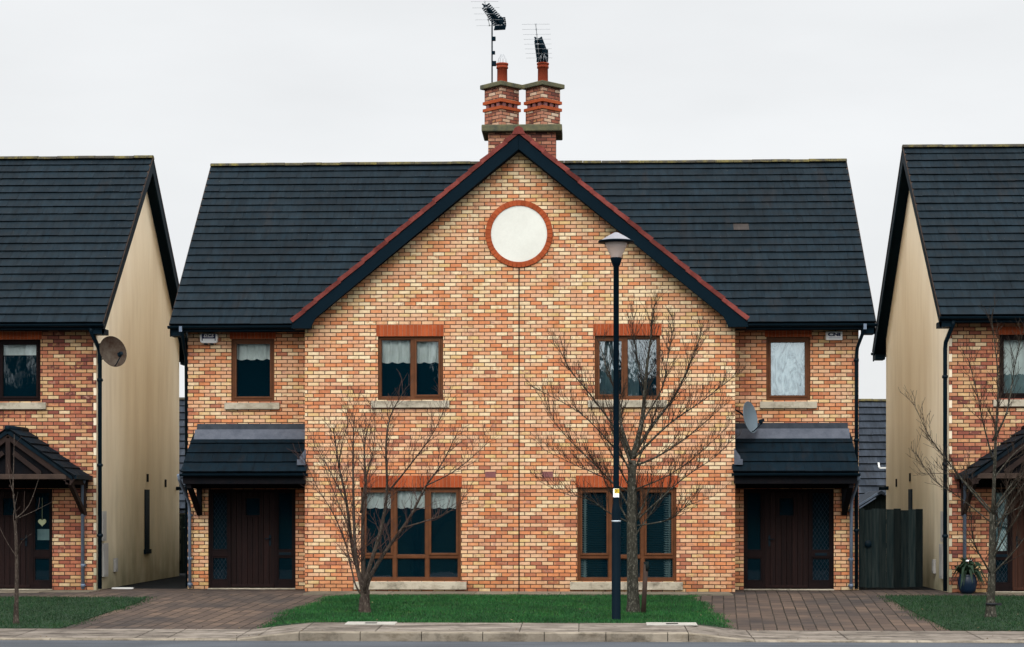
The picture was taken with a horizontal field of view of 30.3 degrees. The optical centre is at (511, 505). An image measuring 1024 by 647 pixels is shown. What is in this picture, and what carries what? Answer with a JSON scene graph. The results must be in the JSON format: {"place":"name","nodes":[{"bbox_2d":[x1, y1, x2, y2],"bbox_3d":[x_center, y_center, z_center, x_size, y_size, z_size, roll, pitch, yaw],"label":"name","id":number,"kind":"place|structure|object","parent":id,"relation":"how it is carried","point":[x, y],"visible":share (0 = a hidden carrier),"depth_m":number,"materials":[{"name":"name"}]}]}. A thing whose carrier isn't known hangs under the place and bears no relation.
{"place":"outdoors","nodes":[
{"label":"outdoors","id":0,"kind":"place"},
{"bbox_2d":[0,595,152,629],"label":"lawn","id":1,"kind":"structure","parent":0,"point":[66,614],"depth_m":33.13,"materials":[{"name":"plant"}]},
{"bbox_2d":[0,436,47,623],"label":"bare tree","id":2,"kind":"object","parent":1,"relation":"on","point":[16,608],"visible":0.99,"depth_m":30.98,"materials":[{"name":"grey plant"}]},
{"bbox_2d":[112,587,133,588],"bbox_3d":[-7.885,1.681,38.246,0.430,0.032,0.120,0,0,2],"label":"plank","id":3,"kind":"object","parent":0,"point":[122,587],"visible":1,"depth_m":38.22,"materials":[{"name":"white wood"}]},
{"bbox_2d":[0,589,342,629],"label":"driveway","id":4,"kind":"structure","parent":0,"point":[198,609],"depth_m":33.73,"materials":[{"name":"brick"}]},
{"bbox_2d":[255,593,737,639],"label":"lawn","id":5,"kind":"structure","parent":0,"point":[703,624],"depth_m":31.90,"materials":[{"name":"plant"}]},
{"bbox_2d":[287,371,496,614],"bbox_3d":[-2.027,-0.184,31.809,3.585,4.167,1.781,0,0,2],"label":"bare tree","id":6,"kind":"object","parent":5,"relation":"on","point":[364,576],"visible":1,"depth_m":31.92,"materials":[{"name":"brown plant"}]},
{"bbox_2d":[598,232,633,622],"bbox_3d":[1.691,-1.220,30.637,0.584,6.420,0.584,0,0,2],"label":"street lamp","id":7,"kind":"object","parent":5,"relation":"on","point":[615,243],"visible":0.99,"depth_m":30.59,"materials":[{"name":"black metal"}]},
{"bbox_2d":[522,290,745,613],"bbox_3d":[2.084,-0.887,31.925,3.794,5.575,1.788,0,0,2],"label":"bare tree","id":8,"kind":"object","parent":5,"relation":"on","point":[632,517],"visible":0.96,"depth_m":31.84,"materials":[{"name":"brown plant"}]},
{"bbox_2d":[641,562,648,613],"bbox_3d":[2.235,1.425,31.737,0.143,0.955,0.082,0,0,2],"label":"tree stake","id":9,"kind":"object","parent":5,"relation":"on","point":[644,585],"visible":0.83,"depth_m":31.70,"materials":[{"name":"brown wood"}]},
{"bbox_2d":[0,622,1023,639],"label":"footpath","id":10,"kind":"structure","parent":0,"point":[544,628],"depth_m":29.33,"materials":[{"name":"concrete"}]},
{"bbox_2d":[344,622,396,624],"bbox_3d":[-2.238,1.871,29.980,0.800,0.024,0.400,0,0,2],"label":"inspection cover","id":11,"kind":"object","parent":10,"relation":"on","point":[370,623],"visible":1,"depth_m":29.87,"materials":[{"name":"concrete"}]},
{"bbox_2d":[646,622,696,624],"bbox_3d":[2.518,1.871,29.794,0.800,0.024,0.400,0,0,2],"label":"inspection cover","id":12,"kind":"object","parent":10,"relation":"on","point":[671,623],"visible":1,"depth_m":29.80,"materials":[{"name":"concrete"}]},
{"bbox_2d":[0,640,1023,646],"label":"road","id":13,"kind":"structure","parent":0,"point":[54,643],"depth_m":27.93,"materials":[{"name":"grey asphalt"}]},
{"bbox_2d":[0,590,1023,595],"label":"apron","id":14,"kind":"object","parent":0,"point":[593,593],"visible":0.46,"depth_m":36.53,"materials":[{"name":"concrete"}]},
{"bbox_2d":[0,0,1023,398],"label":"sky","id":15,"kind":"structure","parent":0,"point":[189,85],"materials":[{"name":"white"}]},
{"bbox_2d":[93,573,935,589],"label":"yard","id":16,"kind":"structure","parent":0,"point":[177,582],"depth_m":40.18,"materials":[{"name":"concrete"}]},
{"bbox_2d":[0,155,187,589],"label":"brick house","id":17,"kind":"structure","parent":16,"relation":"on","point":[87,264],"depth_m":39.12,"materials":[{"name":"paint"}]},
{"bbox_2d":[0,492,30,587],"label":"door","id":18,"kind":"structure","parent":17,"relation":"in","point":[7,557],"depth_m":37.89,"materials":[{"name":"brown wood"}]},
{"bbox_2d":[0,331,45,408],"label":"window","id":19,"kind":"structure","parent":17,"relation":"in","point":[9,344],"depth_m":37.85,"materials":[{"name":"clear glass"}]},
{"bbox_2d":[99,336,126,366],"bbox_3d":[-7.987,-3.055,37.529,0.622,0.618,0.560,0,0,2],"label":"satellite dish","id":20,"kind":"object","parent":17,"relation":"attached to","point":[113,352],"visible":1,"depth_m":37.53,"materials":[{"name":"metal"}]},
{"bbox_2d":[144,489,151,553],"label":"side window","id":21,"kind":"structure","parent":17,"relation":"in","point":[147,550],"depth_m":41.96,"materials":[{"name":"black glass"}]},
{"bbox_2d":[179,514,184,572],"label":"side gate","id":22,"kind":"structure","parent":16,"relation":"on","point":[181,545],"depth_m":46.11,"materials":[{"name":"black wood"}]},
{"bbox_2d":[167,54,877,591],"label":"brick house","id":23,"kind":"structure","parent":16,"relation":"on","point":[307,292],"depth_m":37.19,"materials":[{"name":"brick"}]},
{"bbox_2d":[200,334,218,344],"bbox_3d":[-6.130,-3.361,38.210,0.370,0.218,0.106,0,0,2],"label":"alarm box","id":24,"kind":"object","parent":23,"relation":"attached to","point":[206,339],"visible":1,"depth_m":38.16,"materials":[{"name":"white plastic"}]},
{"bbox_2d":[224,332,279,408],"bbox_3d":[-5.255,-2.730,38.322,1.120,1.580,0.296,0,0,2],"label":"window","id":25,"kind":"structure","parent":23,"relation":"in","point":[245,345],"depth_m":38.28,"materials":[{"name":"clear glass"}]},
{"bbox_2d":[231,492,273,587],"bbox_3d":[-5.261,0.702,38.304,0.884,1.937,0.120,0,0,2],"label":"door","id":26,"kind":"structure","parent":23,"relation":"in","point":[252,536],"depth_m":38.31,"materials":[{"name":"brown wood"}]},
{"bbox_2d":[371,324,448,407],"bbox_3d":[-1.997,-2.732,37.194,1.540,1.635,0.296,0,0,2],"label":"window","id":27,"kind":"structure","parent":23,"relation":"in","point":[412,350],"depth_m":37.15,"materials":[{"name":"brown glass"}]},
{"bbox_2d":[354,475,466,589],"bbox_3d":[-1.997,0.535,37.194,2.220,2.240,0.296,0,0,2],"label":"window","id":28,"kind":"structure","parent":23,"relation":"in","point":[450,484],"depth_m":37.15,"materials":[{"name":"brown glass"}]},
{"bbox_2d":[474,1,505,82],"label":"tv aerial","id":29,"kind":"object","parent":23,"relation":"attached to","point":[498,22],"visible":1,"depth_m":41.87,"materials":[{"name":"black metal"}]},
{"bbox_2d":[522,23,547,61],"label":"tv aerial","id":30,"kind":"object","parent":23,"relation":"attached to","point":[540,47],"visible":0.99,"depth_m":41.36,"materials":[{"name":"black metal"}]},
{"bbox_2d":[570,475,682,589],"bbox_3d":[2.240,0.535,37.027,2.200,2.240,0.293,0,0,2],"label":"window","id":31,"kind":"structure","parent":23,"relation":"in","point":[669,555],"depth_m":37.01,"materials":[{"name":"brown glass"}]},
{"bbox_2d":[588,324,666,406],"bbox_3d":[2.260,-2.732,37.027,1.540,1.635,0.294,0,0,2],"label":"window","id":32,"kind":"structure","parent":23,"relation":"in","point":[602,382],"depth_m":37.00,"materials":[{"name":"clear glass"}]},
{"bbox_2d":[735,401,764,432],"bbox_3d":[4.689,-1.741,37.456,0.459,0.624,0.766,0,0,-12],"label":"satellite dish","id":33,"kind":"object","parent":23,"relation":"attached to","point":[749,415],"visible":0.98,"depth_m":37.40,"materials":[{"name":"grey metal"}]},
{"bbox_2d":[765,492,807,587],"bbox_3d":[5.511,0.702,37.884,0.864,1.937,0.120,0,0,2],"label":"door","id":34,"kind":"structure","parent":23,"relation":"in","point":[786,536],"depth_m":37.89,"materials":[{"name":"brown wood"}]},
{"bbox_2d":[760,330,816,407],"bbox_3d":[5.537,-2.730,37.901,1.140,1.580,0.296,0,0,2],"label":"window","id":35,"kind":"structure","parent":23,"relation":"in","point":[787,351],"depth_m":37.97,"materials":[{"name":"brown glass"}]},
{"bbox_2d":[826,331,842,339],"bbox_3d":[6.436,-3.385,37.728,0.330,0.170,0.090,0,0,2],"label":"alarm box","id":36,"kind":"object","parent":23,"relation":"attached to","point":[834,335],"visible":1,"depth_m":37.69,"materials":[{"name":"white plastic"}]},
{"bbox_2d":[859,508,922,587],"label":"side gate","id":37,"kind":"structure","parent":23,"relation":"attached to","point":[890,548],"depth_m":38.09,"materials":[{"name":"black wood"}]},
{"bbox_2d":[859,491,885,509],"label":"garden shed","id":38,"kind":"structure","parent":16,"relation":"on","point":[869,500],"depth_m":48.67,"materials":[{"name":"grey stone"}]},
{"bbox_2d":[871,144,1023,592],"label":"brick house","id":39,"kind":"structure","parent":16,"relation":"on","point":[954,254],"depth_m":38.10,"materials":[{"name":"paint"}]},
{"bbox_2d":[908,489,911,508],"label":"side window","id":40,"kind":"structure","parent":39,"relation":"in","point":[909,490],"depth_m":41.08,"materials":[{"name":"black glass"}]},
{"bbox_2d":[993,326,1023,406],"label":"window","id":41,"kind":"structure","parent":39,"relation":"in","point":[1006,331],"depth_m":36.92,"materials":[{"name":"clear glass"}]},
{"bbox_2d":[1012,492,1023,590],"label":"door","id":42,"kind":"structure","parent":39,"relation":"in","point":[1018,563],"depth_m":36.82,"materials":[{"name":"brown wood"}]},
{"bbox_2d":[40,590,1023,639],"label":"fallen leaves","id":43,"kind":"object","parent":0,"point":[551,593],"visible":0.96,"depth_m":30.26,"materials":[{"name":"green plant"}]},
{"bbox_2d":[688,590,1022,630],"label":"driveway","id":44,"kind":"structure","parent":0,"point":[801,610],"depth_m":33.02,"materials":[{"name":"brick"}]},
{"bbox_2d":[948,556,987,593],"bbox_3d":[8.793,1.335,36.428,0.818,0.731,0.803,0,0,2],"label":"potted plant","id":45,"kind":"object","parent":44,"relation":"on","point":[968,570],"visible":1,"depth_m":36.28,"materials":[{"name":"green plant"}]},
{"bbox_2d":[877,594,1023,631],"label":"lawn","id":46,"kind":"structure","parent":0,"point":[980,615],"depth_m":32.36,"materials":[{"name":"plant"}]},
{"bbox_2d":[898,299,1023,617],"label":"bare tree","id":47,"kind":"object","parent":46,"relation":"on","point":[990,604],"visible":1,"depth_m":31.71,"materials":[{"name":"brown plant"}]},
{"label":"ground","id":48,"kind":"structure","parent":0,"visible":0},
{"bbox_2d":[179,397,184,513],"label":"bungalow","id":49,"kind":"object","parent":48,"relation":"on","point":[181,445],"depth_m":57.84,"materials":[{"name":"grey stone"}]},
{"bbox_2d":[0,631,1023,642],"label":"kerb","id":50,"kind":"structure","parent":48,"relation":"on","point":[488,636],"depth_m":28.53,"materials":[{"name":"concrete"}]},
{"bbox_2d":[859,399,885,496],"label":"bungalow","id":51,"kind":"object","parent":48,"relation":"on","point":[872,441],"visible":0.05,"depth_m":57.06,"materials":[{"name":"tile"}]}
]}

